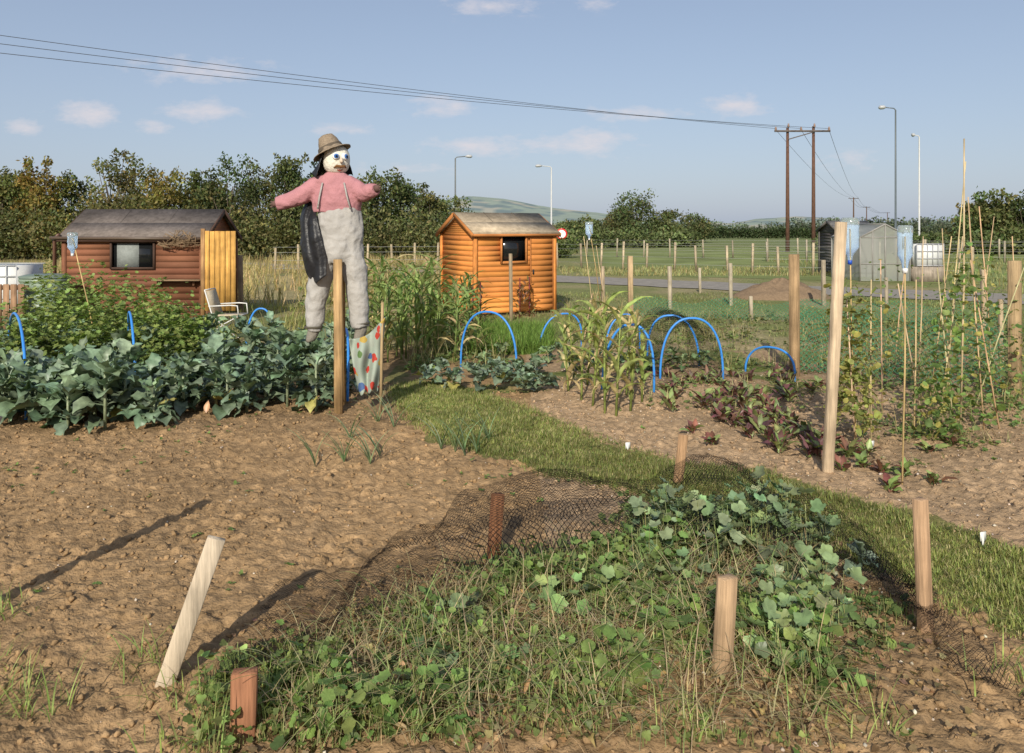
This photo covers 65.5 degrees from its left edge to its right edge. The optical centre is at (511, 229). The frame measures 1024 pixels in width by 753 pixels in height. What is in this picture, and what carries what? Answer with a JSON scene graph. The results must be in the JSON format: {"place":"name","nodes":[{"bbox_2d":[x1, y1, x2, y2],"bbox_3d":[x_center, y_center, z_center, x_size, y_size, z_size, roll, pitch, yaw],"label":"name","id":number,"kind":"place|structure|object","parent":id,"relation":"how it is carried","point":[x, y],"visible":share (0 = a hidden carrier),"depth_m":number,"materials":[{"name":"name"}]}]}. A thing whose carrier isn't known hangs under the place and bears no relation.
{"place":"outdoors","nodes":[
{"label":"outdoors","id":0,"kind":"place"},
{"bbox_2d":[0,234,1023,752],"bbox_3d":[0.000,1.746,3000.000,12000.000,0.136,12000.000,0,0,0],"label":"ground","id":1,"kind":"structure","parent":0,"point":[256,556],"depth_m":4.70,"materials":[{"name":"soil"}]},
{"bbox_2d":[0,284,28,328],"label":"wooden pallet","id":2,"kind":"object","parent":1,"relation":"on","point":[12,288],"visible":0.55,"depth_m":13.79,"materials":[{"name":"brown wood"}]},
{"bbox_2d":[0,166,35,256],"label":"poplar tree","id":3,"kind":"object","parent":1,"relation":"on","point":[7,179],"visible":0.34,"depth_m":49.11,"materials":[{"name":"green plant"}]},
{"bbox_2d":[8,312,27,419],"bbox_3d":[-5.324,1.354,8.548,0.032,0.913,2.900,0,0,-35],"label":"blue water pipe hoop","id":4,"kind":"object","parent":1,"relation":"on","point":[21,333],"visible":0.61,"depth_m":7.82,"materials":[{"name":"plastic"}]},
{"bbox_2d":[0,263,43,316],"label":"white water tank","id":5,"kind":"object","parent":1,"relation":"on","point":[10,273],"visible":0.28,"depth_m":15.55,"materials":[{"name":"plastic"}]},
{"bbox_2d":[7,155,77,258],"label":"poplar tree","id":6,"kind":"object","parent":1,"relation":"on","point":[35,193],"visible":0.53,"depth_m":48.22,"materials":[{"name":"green plant"}]},
{"bbox_2d":[18,273,70,323],"bbox_3d":[-8.446,1.270,14.400,0.840,0.960,0.840,0,0,0],"label":"water butt","id":7,"kind":"object","parent":1,"relation":"on","point":[24,278],"visible":0.23,"depth_m":14.05,"materials":[{"name":"plastic"}]},
{"bbox_2d":[28,169,97,254],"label":"poplar tree","id":8,"kind":"object","parent":1,"relation":"on","point":[84,189],"visible":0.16,"depth_m":50.99,"materials":[{"name":"green plant"}]},
{"bbox_2d":[67,232,92,327],"bbox_3d":[-5.325,0.916,9.940,0.442,1.771,0.120,0,0,0],"label":"cane with bottle","id":9,"kind":"object","parent":1,"relation":"on","point":[72,241],"visible":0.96,"depth_m":9.91,"materials":[{"name":"plastic"}]},
{"bbox_2d":[74,148,149,213],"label":"poplar tree","id":10,"kind":"object","parent":1,"relation":"on","point":[116,170],"visible":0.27,"depth_m":49.61,"materials":[{"name":"green plant"}]},
{"bbox_2d":[0,259,236,365],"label":"plants","id":11,"kind":"object","parent":1,"relation":"on","point":[101,325],"visible":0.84,"depth_m":9.54,"materials":[{"name":"green plant"}]},
{"bbox_2d":[112,154,161,206],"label":"poplar tree","id":12,"kind":"object","parent":1,"relation":"on","point":[150,172],"visible":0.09,"depth_m":53.06,"materials":[{"name":"green plant"}]},
{"bbox_2d":[49,209,241,320],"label":"brown wooden shed","id":13,"kind":"structure","parent":1,"relation":"on","point":[155,243],"depth_m":15.20,"materials":[{"name":"brown wood"}]},
{"bbox_2d":[110,242,155,268],"bbox_3d":[-7.230,0.480,15.179,0.855,0.540,0.052,0,0,0],"label":"window frame","id":14,"kind":"structure","parent":13,"relation":"in","point":[111,243],"depth_m":15.15,"materials":[{"name":"brown wood"}]},
{"bbox_2d":[113,243,152,266],"bbox_3d":[-7.230,0.480,15.230,0.870,0.550,0.006,0,0,0],"label":"window pane","id":15,"kind":"structure","parent":13,"relation":"in","point":[145,249],"depth_m":15.23,"materials":[{"name":"black glass"}]},
{"bbox_2d":[136,166,203,208],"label":"poplar tree","id":16,"kind":"object","parent":1,"relation":"on","point":[159,190],"visible":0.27,"depth_m":48.62,"materials":[{"name":"green plant"}]},
{"bbox_2d":[0,309,369,435],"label":"brassica plants","id":17,"kind":"object","parent":1,"relation":"on","point":[72,383],"visible":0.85,"depth_m":7.67,"materials":[{"name":"green plant"}]},
{"bbox_2d":[155,535,225,687],"bbox_3d":[-1.276,1.539,3.127,0.301,0.682,0.041,0,0,0],"label":"wooden stake","id":18,"kind":"object","parent":1,"relation":"on","point":[192,605],"visible":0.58,"depth_m":3.11,"materials":[{"name":"brown wood"}]},
{"bbox_2d":[169,168,217,208],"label":"poplar tree","id":19,"kind":"object","parent":1,"relation":"on","point":[197,181],"visible":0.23,"depth_m":52.11,"materials":[{"name":"green plant"}]},
{"bbox_2d":[201,229,235,315],"bbox_3d":[-5.528,0.850,15.006,0.648,1.750,0.082,0,0,0],"label":"wooden fence panel","id":20,"kind":"object","parent":1,"relation":"on","point":[217,269],"visible":0.86,"depth_m":14.99,"materials":[{"name":"yellow wood"}]},
{"bbox_2d":[204,288,247,337],"bbox_3d":[-4.623,1.339,12.900,0.562,0.783,0.462,0,0,0],"label":"folding garden chair","id":21,"kind":"object","parent":1,"relation":"on","point":[213,301],"visible":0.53,"depth_m":12.86,"materials":[{"name":"plastic"}]},
{"bbox_2d":[186,151,267,255],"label":"willow tree","id":22,"kind":"object","parent":1,"relation":"on","point":[210,185],"visible":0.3,"depth_m":49.33,"materials":[{"name":"green plant"}]},
{"bbox_2d":[0,183,459,259],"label":"hedgerow","id":23,"kind":"object","parent":1,"relation":"on","point":[405,238],"visible":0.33,"depth_m":46.24,"materials":[{"name":"green plant"}]},
{"bbox_2d":[238,255,243,312],"bbox_3d":[-5.688,1.199,16.691,0.119,1.345,0.095,0,0,-14],"label":"fence post","id":24,"kind":"object","parent":1,"relation":"on","point":[240,279],"visible":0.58,"depth_m":16.65,"materials":[{"name":"brown wood"}]},
{"bbox_2d":[230,666,257,737],"bbox_3d":[-0.934,1.702,2.773,0.094,0.337,0.048,0,0,-13],"label":"wooden stake","id":25,"kind":"object","parent":1,"relation":"on","point":[244,693],"visible":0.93,"depth_m":2.75,"materials":[{"name":"brown wood"}]},
{"bbox_2d":[226,157,287,255],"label":"willow tree","id":26,"kind":"object","parent":1,"relation":"on","point":[260,184],"visible":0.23,"depth_m":52.80,"materials":[{"name":"green plant"}]},
{"bbox_2d":[260,153,312,251],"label":"willow tree","id":27,"kind":"object","parent":1,"relation":"on","point":[283,176],"visible":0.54,"depth_m":49.05,"materials":[{"name":"green plant"}]},
{"bbox_2d":[269,133,380,413],"bbox_3d":[-1.804,0.455,7.757,1.116,2.792,0.455,0,0,0],"label":"scarecrow","id":28,"kind":"object","parent":1,"relation":"on","point":[333,193],"visible":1,"depth_m":7.67,"materials":[{"name":"fabric"}]},
{"bbox_2d":[273,243,439,273],"bbox_3d":[-4.243,1.124,30.998,9.743,1.255,0.101,0,0,-12],"label":"post and wire fence","id":29,"kind":"object","parent":1,"relation":"on","point":[275,252],"visible":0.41,"depth_m":30.68,"materials":[{"name":"brown wood"}]},
{"bbox_2d":[349,302,385,415],"bbox_3d":[-1.369,1.240,7.547,0.358,1.120,0.135,0,0,0],"label":"patterned cloth bag","id":30,"kind":"object","parent":1,"relation":"on","point":[367,355],"visible":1,"depth_m":7.53,"materials":[{"name":"fabric"}]},
{"bbox_2d":[356,165,421,255],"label":"willow tree","id":31,"kind":"object","parent":1,"relation":"on","point":[372,203],"visible":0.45,"depth_m":49.79,"materials":[{"name":"green plant"}]},
{"bbox_2d":[290,389,500,465],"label":"leek plants","id":32,"kind":"object","parent":1,"relation":"on","point":[367,455],"visible":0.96,"depth_m":6.24,"materials":[{"name":"green plant"}]},
{"bbox_2d":[379,175,439,254],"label":"willow tree","id":33,"kind":"object","parent":1,"relation":"on","point":[409,190],"visible":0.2,"depth_m":51.59,"materials":[{"name":"green plant"}]},
{"bbox_2d":[345,252,501,362],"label":"sweetcorn plants","id":34,"kind":"object","parent":1,"relation":"on","point":[429,312],"visible":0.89,"depth_m":11.04,"materials":[{"name":"green plant"}]},
{"bbox_2d":[408,188,449,253],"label":"willow tree","id":35,"kind":"object","parent":1,"relation":"on","point":[433,203],"visible":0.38,"depth_m":56.58,"materials":[{"name":"green plant"}]},
{"bbox_2d":[440,195,472,222],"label":"willow tree","id":36,"kind":"object","parent":1,"relation":"on","point":[455,199],"visible":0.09,"depth_m":65.28,"materials":[{"name":"green plant"}]},
{"bbox_2d":[460,311,516,366],"bbox_3d":[-0.300,1.414,10.028,0.845,0.792,0.027,0,0,29],"label":"blue water pipe hoop","id":37,"kind":"object","parent":1,"relation":"on","point":[492,312],"visible":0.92,"depth_m":10.04,"materials":[{"name":"plastic"}]},
{"bbox_2d":[446,276,536,326],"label":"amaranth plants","id":38,"kind":"object","parent":1,"relation":"on","point":[517,295],"visible":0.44,"depth_m":15.79,"materials":[{"name":"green plant"}]},
{"bbox_2d":[487,492,504,558],"bbox_3d":[-0.090,1.633,4.212,0.093,0.482,0.057,0,0,-27],"label":"wooden stake","id":39,"kind":"object","parent":1,"relation":"on","point":[497,530],"visible":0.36,"depth_m":4.20,"materials":[{"name":"brown wood"}]},
{"bbox_2d":[435,212,560,316],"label":"orange wooden shed","id":40,"kind":"structure","parent":1,"relation":"on","point":[486,244],"depth_m":16.55,"materials":[{"name":"brown wood"}]},
{"bbox_2d":[503,236,524,260],"bbox_3d":[0.014,0.390,16.435,0.630,0.610,0.006,0,0,-28],"label":"window pane","id":41,"kind":"structure","parent":40,"relation":"in","point":[514,245],"depth_m":16.45,"materials":[{"name":"black glass"}]},
{"bbox_2d":[530,238,553,309],"bbox_3d":[0.626,0.930,16.690,0.560,1.520,0.036,0,0,-28],"label":"door","id":42,"kind":"structure","parent":40,"relation":"in","point":[543,253],"depth_m":16.70,"materials":[{"name":"brown wood"}]},
{"bbox_2d":[4,398,1002,752],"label":"seedling weeds","id":43,"kind":"object","parent":1,"relation":"on","point":[408,484],"visible":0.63,"depth_m":5.45,"materials":[{"name":"green plant"}]},
{"bbox_2d":[461,315,559,354],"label":"carrot tops","id":44,"kind":"object","parent":1,"relation":"on","point":[527,337],"visible":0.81,"depth_m":11.69,"materials":[{"name":"green plant"}]},
{"bbox_2d":[509,254,512,321],"bbox_3d":[-0.023,1.162,15.253,0.070,1.419,0.058,0,0,-26],"label":"fence post","id":45,"kind":"object","parent":1,"relation":"on","point":[510,288],"visible":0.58,"depth_m":15.23,"materials":[{"name":"brown wood"}]},
{"bbox_2d":[0,377,1023,752],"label":"soil clods","id":46,"kind":"object","parent":1,"relation":"on","point":[428,749],"visible":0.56,"depth_m":4.66,"materials":[{"name":"soil"}]},
{"bbox_2d":[0,251,1023,350],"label":"meadow grass","id":47,"kind":"structure","parent":1,"relation":"on","point":[248,267],"depth_m":21.61,"materials":[{"name":"plant"}]},
{"bbox_2d":[0,578,1023,752],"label":"grass tufts","id":48,"kind":"object","parent":1,"relation":"on","point":[27,701],"visible":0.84,"depth_m":2.91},
{"bbox_2d":[6,368,1023,752],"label":"stones","id":49,"kind":"object","parent":1,"relation":"on","point":[664,588],"visible":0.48,"depth_m":5.09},
{"bbox_2d":[203,400,878,569],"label":"cabbage leaves","id":50,"kind":"object","parent":1,"relation":"on","point":[848,564],"visible":0.74,"depth_m":3.99,"materials":[{"name":"green plant"}]},
{"bbox_2d":[169,491,916,752],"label":"weedy bed foliage","id":51,"kind":"object","parent":1,"relation":"on","point":[349,727],"visible":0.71,"depth_m":3.09,"materials":[{"name":"green plant"}]},
{"bbox_2d":[411,341,712,391],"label":"young cabbage plants","id":52,"kind":"object","parent":1,"relation":"on","point":[500,373],"visible":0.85,"depth_m":9.31,"materials":[{"name":"green plant"}]},
{"bbox_2d":[186,497,982,752],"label":"dry stems and litter","id":53,"kind":"object","parent":1,"relation":"on","point":[515,732],"visible":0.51,"depth_m":3.04,"materials":[{"name":"beige plant"}]},
{"bbox_2d":[560,213,610,235],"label":"oak tree","id":54,"kind":"object","parent":1,"relation":"on","point":[575,225],"visible":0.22,"depth_m":84.55,"materials":[{"name":"green plant"}]},
{"bbox_2d":[549,288,661,415],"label":"sweetcorn plants","id":55,"kind":"object","parent":1,"relation":"on","point":[629,364],"visible":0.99,"depth_m":7.85,"materials":[{"name":"green plant"}]},
{"bbox_2d":[192,272,1023,470],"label":"allotment weeds","id":56,"kind":"object","parent":1,"relation":"on","point":[422,360],"visible":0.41,"depth_m":10.43,"materials":[{"name":"green plant"}]},
{"bbox_2d":[202,454,1023,697],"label":"black netting","id":57,"kind":"object","parent":1,"relation":"on","point":[765,490],"visible":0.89,"depth_m":4.05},
{"bbox_2d":[599,202,644,237],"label":"oak tree","id":58,"kind":"object","parent":1,"relation":"on","point":[610,218],"visible":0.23,"depth_m":99.33,"materials":[{"name":"green plant"}]},
{"bbox_2d":[382,466,867,682],"bbox_3d":[0.803,1.625,3.712,1.428,0.405,2.687,0,0,45],"label":"turnip foliage","id":59,"kind":"object","parent":1,"relation":"on","point":[803,616],"visible":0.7,"depth_m":3.84,"materials":[{"name":"green plant"}]},
{"bbox_2d":[601,323,654,392],"bbox_3d":[1.238,1.404,8.513,0.585,0.813,0.039,0,0,17],"label":"blue water pipe hoop","id":60,"kind":"object","parent":1,"relation":"on","point":[646,334],"visible":0.59,"depth_m":8.44,"materials":[{"name":"plastic"}]},
{"bbox_2d":[627,256,633,333],"bbox_3d":[1.995,1.152,13.404,0.098,1.433,0.076,0,0,0],"label":"fence post","id":61,"kind":"object","parent":1,"relation":"on","point":[630,274],"visible":0.58,"depth_m":13.37,"materials":[{"name":"brown wood"}]},
{"bbox_2d":[607,188,680,237],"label":"oak tree","id":62,"kind":"object","parent":1,"relation":"on","point":[641,204],"visible":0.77,"depth_m":94.38,"materials":[{"name":"green plant"}]},
{"bbox_2d":[643,207,684,235],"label":"oak tree","id":63,"kind":"object","parent":1,"relation":"on","point":[670,214],"visible":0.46,"depth_m":96.92,"materials":[{"name":"green plant"}]},
{"bbox_2d":[636,307,721,376],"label":"black net tunnel","id":64,"kind":"structure","parent":1,"relation":"on","point":[686,322],"depth_m":9.87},
{"bbox_2d":[673,434,687,483],"bbox_3d":[1.164,1.646,5.530,0.107,0.457,0.066,0,0,-28],"label":"wooden stake","id":65,"kind":"object","parent":1,"relation":"on","point":[682,443],"visible":0.48,"depth_m":5.51,"materials":[{"name":"brown wood"}]},
{"bbox_2d":[659,317,723,378],"bbox_3d":[2.078,1.409,9.215,0.756,0.802,0.027,0,0,0],"label":"blue water pipe hoop","id":66,"kind":"object","parent":1,"relation":"on","point":[683,319],"visible":0.91,"depth_m":9.20,"materials":[{"name":"plastic"}]},
{"bbox_2d":[679,209,718,241],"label":"oak tree","id":67,"kind":"object","parent":1,"relation":"on","point":[697,223],"visible":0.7,"depth_m":108.98,"materials":[{"name":"green plant"}]},
{"bbox_2d":[712,573,737,680],"bbox_3d":[0.815,1.604,3.072,0.097,0.536,0.060,0,0,-28],"label":"wooden stake","id":68,"kind":"object","parent":1,"relation":"on","point":[725,603],"visible":0.56,"depth_m":3.05,"materials":[{"name":"brown wood"}]},
{"bbox_2d":[651,362,862,456],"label":"beetroot plants","id":69,"kind":"object","parent":1,"relation":"on","point":[777,437],"visible":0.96,"depth_m":7.58,"materials":[{"name":"green plant"}]},
{"bbox_2d":[733,277,830,300],"bbox_3d":[6.924,1.487,20.500,2.600,0.545,1.600,0,0,0],"label":"soil heap","id":70,"kind":"object","parent":1,"relation":"on","point":[775,289],"visible":0.88,"depth_m":20.10,"materials":[{"name":"soil"}]},
{"bbox_2d":[550,215,1022,257],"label":"distant hedge","id":71,"kind":"object","parent":1,"relation":"on","point":[931,232],"visible":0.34,"depth_m":78.35,"materials":[{"name":"green plant"}]},
{"bbox_2d":[789,254,799,377],"bbox_3d":[3.409,1.083,9.614,0.106,1.579,0.090,0,0,-30],"label":"fence post","id":72,"kind":"object","parent":1,"relation":"on","point":[794,309],"visible":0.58,"depth_m":9.58,"materials":[{"name":"brown wood"}]},
{"bbox_2d":[633,297,1007,324],"bbox_3d":[5.763,1.520,15.149,6.961,0.420,0.079,0,0,11],"label":"green netting fence","id":73,"kind":"object","parent":1,"relation":"on","point":[800,309],"visible":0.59,"depth_m":15.27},
{"bbox_2d":[821,260,825,305],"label":"fence post","id":74,"kind":"object","parent":1,"relation":"on","point":[823,279],"visible":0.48,"depth_m":18.40,"materials":[{"name":"brown wood"}]},
{"bbox_2d":[680,419,966,491],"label":"chard plants","id":75,"kind":"object","parent":1,"relation":"on","point":[712,438],"visible":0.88,"depth_m":5.80,"materials":[{"name":"green plant"}]},
{"bbox_2d":[821,222,846,472],"bbox_3d":[2.291,0.907,5.670,0.186,1.933,0.064,0,0,0],"label":"tall wooden stake","id":76,"kind":"object","parent":1,"relation":"on","point":[834,340],"visible":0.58,"depth_m":5.65,"materials":[{"name":"brown wood"}]},
{"bbox_2d":[840,217,859,437],"bbox_3d":[2.801,0.849,6.602,0.150,1.903,0.150,0,0,0],"label":"cane with bottle","id":77,"kind":"object","parent":1,"relation":"on","point":[852,239],"visible":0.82,"depth_m":6.54,"materials":[{"name":"plastic"}]},
{"bbox_2d":[808,266,906,441],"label":"climbing bean plants","id":78,"kind":"object","parent":1,"relation":"on","point":[845,393],"visible":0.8,"depth_m":6.51,"materials":[{"name":"green plant"}]},
{"bbox_2d":[870,280,871,440],"bbox_3d":[2.976,1.106,6.602,0.019,1.389,0.013,0,0,0],"label":"bamboo cane","id":79,"kind":"object","parent":1,"relation":"on","point":[870,354],"visible":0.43,"depth_m":6.60,"materials":[{"name":"brown wood"}]},
{"bbox_2d":[800,309,1007,393],"bbox_3d":[4.378,1.345,9.069,2.323,0.750,0.045,0,0,41],"label":"green netting fence","id":80,"kind":"object","parent":1,"relation":"on","point":[900,349],"visible":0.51,"depth_m":9.04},
{"bbox_2d":[897,225,912,484],"bbox_3d":[2.687,0.884,5.444,0.100,1.832,0.100,0,0,0],"label":"cane with bottle","id":81,"kind":"object","parent":1,"relation":"on","point":[904,243],"visible":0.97,"depth_m":5.43,"materials":[{"name":"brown wood"}]},
{"bbox_2d":[913,280,916,436],"bbox_3d":[3.389,1.109,6.702,0.033,1.383,0.013,0,0,0],"label":"bamboo cane","id":82,"kind":"object","parent":1,"relation":"on","point":[915,346],"visible":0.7,"depth_m":6.70,"materials":[{"name":"brown wood"}]},
{"bbox_2d":[811,233,1023,448],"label":"runner bean plants","id":83,"kind":"object","parent":1,"relation":"on","point":[947,395],"visible":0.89,"depth_m":7.00,"materials":[{"name":"green plant"}]},
{"bbox_2d":[912,496,933,633],"bbox_3d":[1.792,1.521,3.470,0.084,0.701,0.058,0,0,-26],"label":"wooden stake","id":84,"kind":"object","parent":1,"relation":"on","point":[922,553],"visible":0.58,"depth_m":3.45,"materials":[{"name":"brown wood"}]},
{"bbox_2d":[959,139,964,434],"bbox_3d":[3.845,0.510,6.805,0.050,2.581,0.016,0,0,0],"label":"bamboo cane","id":85,"kind":"object","parent":1,"relation":"on","point":[961,383],"visible":0.68,"depth_m":6.80,"materials":[{"name":"brown wood"}]},
{"bbox_2d":[968,197,984,429],"bbox_3d":[4.079,0.755,6.993,0.158,2.091,0.013,0,0,0],"label":"bamboo cane","id":86,"kind":"object","parent":1,"relation":"on","point":[975,318],"visible":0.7,"depth_m":6.99,"materials":[{"name":"brown wood"}]},
{"bbox_2d":[970,260,999,428],"bbox_3d":[4.158,1.032,6.993,0.275,1.539,0.013,0,0,0],"label":"bamboo cane","id":87,"kind":"object","parent":1,"relation":"on","point":[986,354],"visible":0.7,"depth_m":6.99,"materials":[{"name":"brown wood"}]},
{"bbox_2d":[998,299,1003,370],"bbox_3d":[6.102,1.367,9.940,0.061,1.008,0.046,0,0,0],"label":"fence post","id":88,"kind":"object","parent":1,"relation":"on","point":[1000,316],"visible":0.5,"depth_m":9.92,"materials":[{"name":"brown wood"}]},
{"bbox_2d":[1007,260,1021,398],"bbox_3d":[5.222,1.094,8.269,0.114,1.554,0.098,0,0,-32],"label":"fence post","id":89,"kind":"object","parent":1,"relation":"on","point":[1014,269],"visible":0.56,"depth_m":8.23,"materials":[{"name":"brown wood"}]},
{"bbox_2d":[0,0,1023,222],"label":"sky","id":90,"kind":"structure","parent":0,"point":[951,72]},
{"bbox_2d":[263,196,955,229],"bbox_3d":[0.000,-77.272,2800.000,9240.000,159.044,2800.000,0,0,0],"label":"hills","id":91,"kind":"structure","parent":0,"point":[487,205],"depth_m":2582.84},
{"bbox_2d":[250,263,1023,303],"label":"road","id":92,"kind":"structure","parent":0,"point":[995,297],"depth_m":24.38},
{"bbox_2d":[382,378,1023,653],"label":"grass path","id":93,"kind":"structure","parent":0,"point":[555,432],"depth_m":5.62,"materials":[{"name":"plant"}]},
{"bbox_2d":[579,246,1023,284],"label":"grass field","id":94,"kind":"structure","parent":0,"point":[714,256],"depth_m":47.01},
{"bbox_2d":[557,241,973,279],"bbox_3d":[8.701,1.121,32.501,17.577,1.261,0.163,0,0,31],"label":"post and wire fence","id":95,"kind":"object","parent":94,"relation":"on","point":[695,250],"visible":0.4,"depth_m":32.81,"materials":[{"name":"brown wood"}]},
{"bbox_2d":[586,238,999,259],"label":"post and wire fence","id":96,"kind":"object","parent":94,"relation":"on","point":[766,240],"visible":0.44,"depth_m":49.56,"materials":[{"name":"brown wood"}]},
{"bbox_2d":[774,123,830,251],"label":"electricity pole","id":97,"kind":"object","parent":94,"relation":"on","point":[813,220],"visible":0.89,"depth_m":62.88,"materials":[{"name":"brown wood"}]},
{"bbox_2d":[0,35,888,212],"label":"overhead wires","id":98,"kind":"object","parent":97,"relation":"attached to","point":[384,89],"visible":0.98,"depth_m":42.76,"materials":[{"name":"metal"}]},
{"bbox_2d":[816,221,869,272],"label":"grey garden shed","id":99,"kind":"structure","parent":94,"relation":"on","point":[825,229],"depth_m":31.90,"materials":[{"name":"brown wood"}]},
{"bbox_2d":[831,223,910,281],"bbox_3d":[12.654,0.760,28.200,1.760,1.980,2.452,0,0,0],"label":"greenhouse","id":100,"kind":"object","parent":94,"relation":"on","point":[877,241],"visible":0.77,"depth_m":27.01,"materials":[{"name":"glass"}]},
{"bbox_2d":[878,105,896,228],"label":"street lamp","id":101,"kind":"object","parent":94,"relation":"on","point":[880,107],"visible":0.69,"depth_m":51.95,"materials":[{"name":"metal"}]},
{"bbox_2d":[766,239,1023,262],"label":"post and wire fence","id":102,"kind":"object","parent":94,"relation":"on","point":[806,256],"visible":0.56,"depth_m":43.65,"materials":[{"name":"brown wood"}]},
{"bbox_2d":[911,133,919,234],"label":"street lamp","id":103,"kind":"object","parent":94,"relation":"on","point":[912,134],"visible":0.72,"depth_m":59.95,"materials":[{"name":"metal"}]},
{"bbox_2d":[911,243,943,281],"bbox_3d":[14.047,1.095,27.200,0.950,1.290,0.950,0,0,0],"label":"white water tank","id":104,"kind":"object","parent":94,"relation":"on","point":[932,257],"visible":0.77,"depth_m":26.77,"materials":[{"name":"plastic"}]},
{"bbox_2d":[943,198,993,243],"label":"oak tree","id":105,"kind":"object","parent":94,"relation":"on","point":[958,213],"visible":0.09,"depth_m":66.02,"materials":[{"name":"green plant"}]},
{"bbox_2d":[952,185,1023,252],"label":"oak tree","id":106,"kind":"object","parent":94,"relation":"on","point":[983,202],"visible":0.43,"depth_m":59.60,"materials":[{"name":"green plant"}]},
{"bbox_2d":[974,188,1023,253],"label":"oak tree","id":107,"kind":"object","parent":94,"relation":"on","point":[1019,223],"visible":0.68,"depth_m":57.95,"materials":[{"name":"green plant"}]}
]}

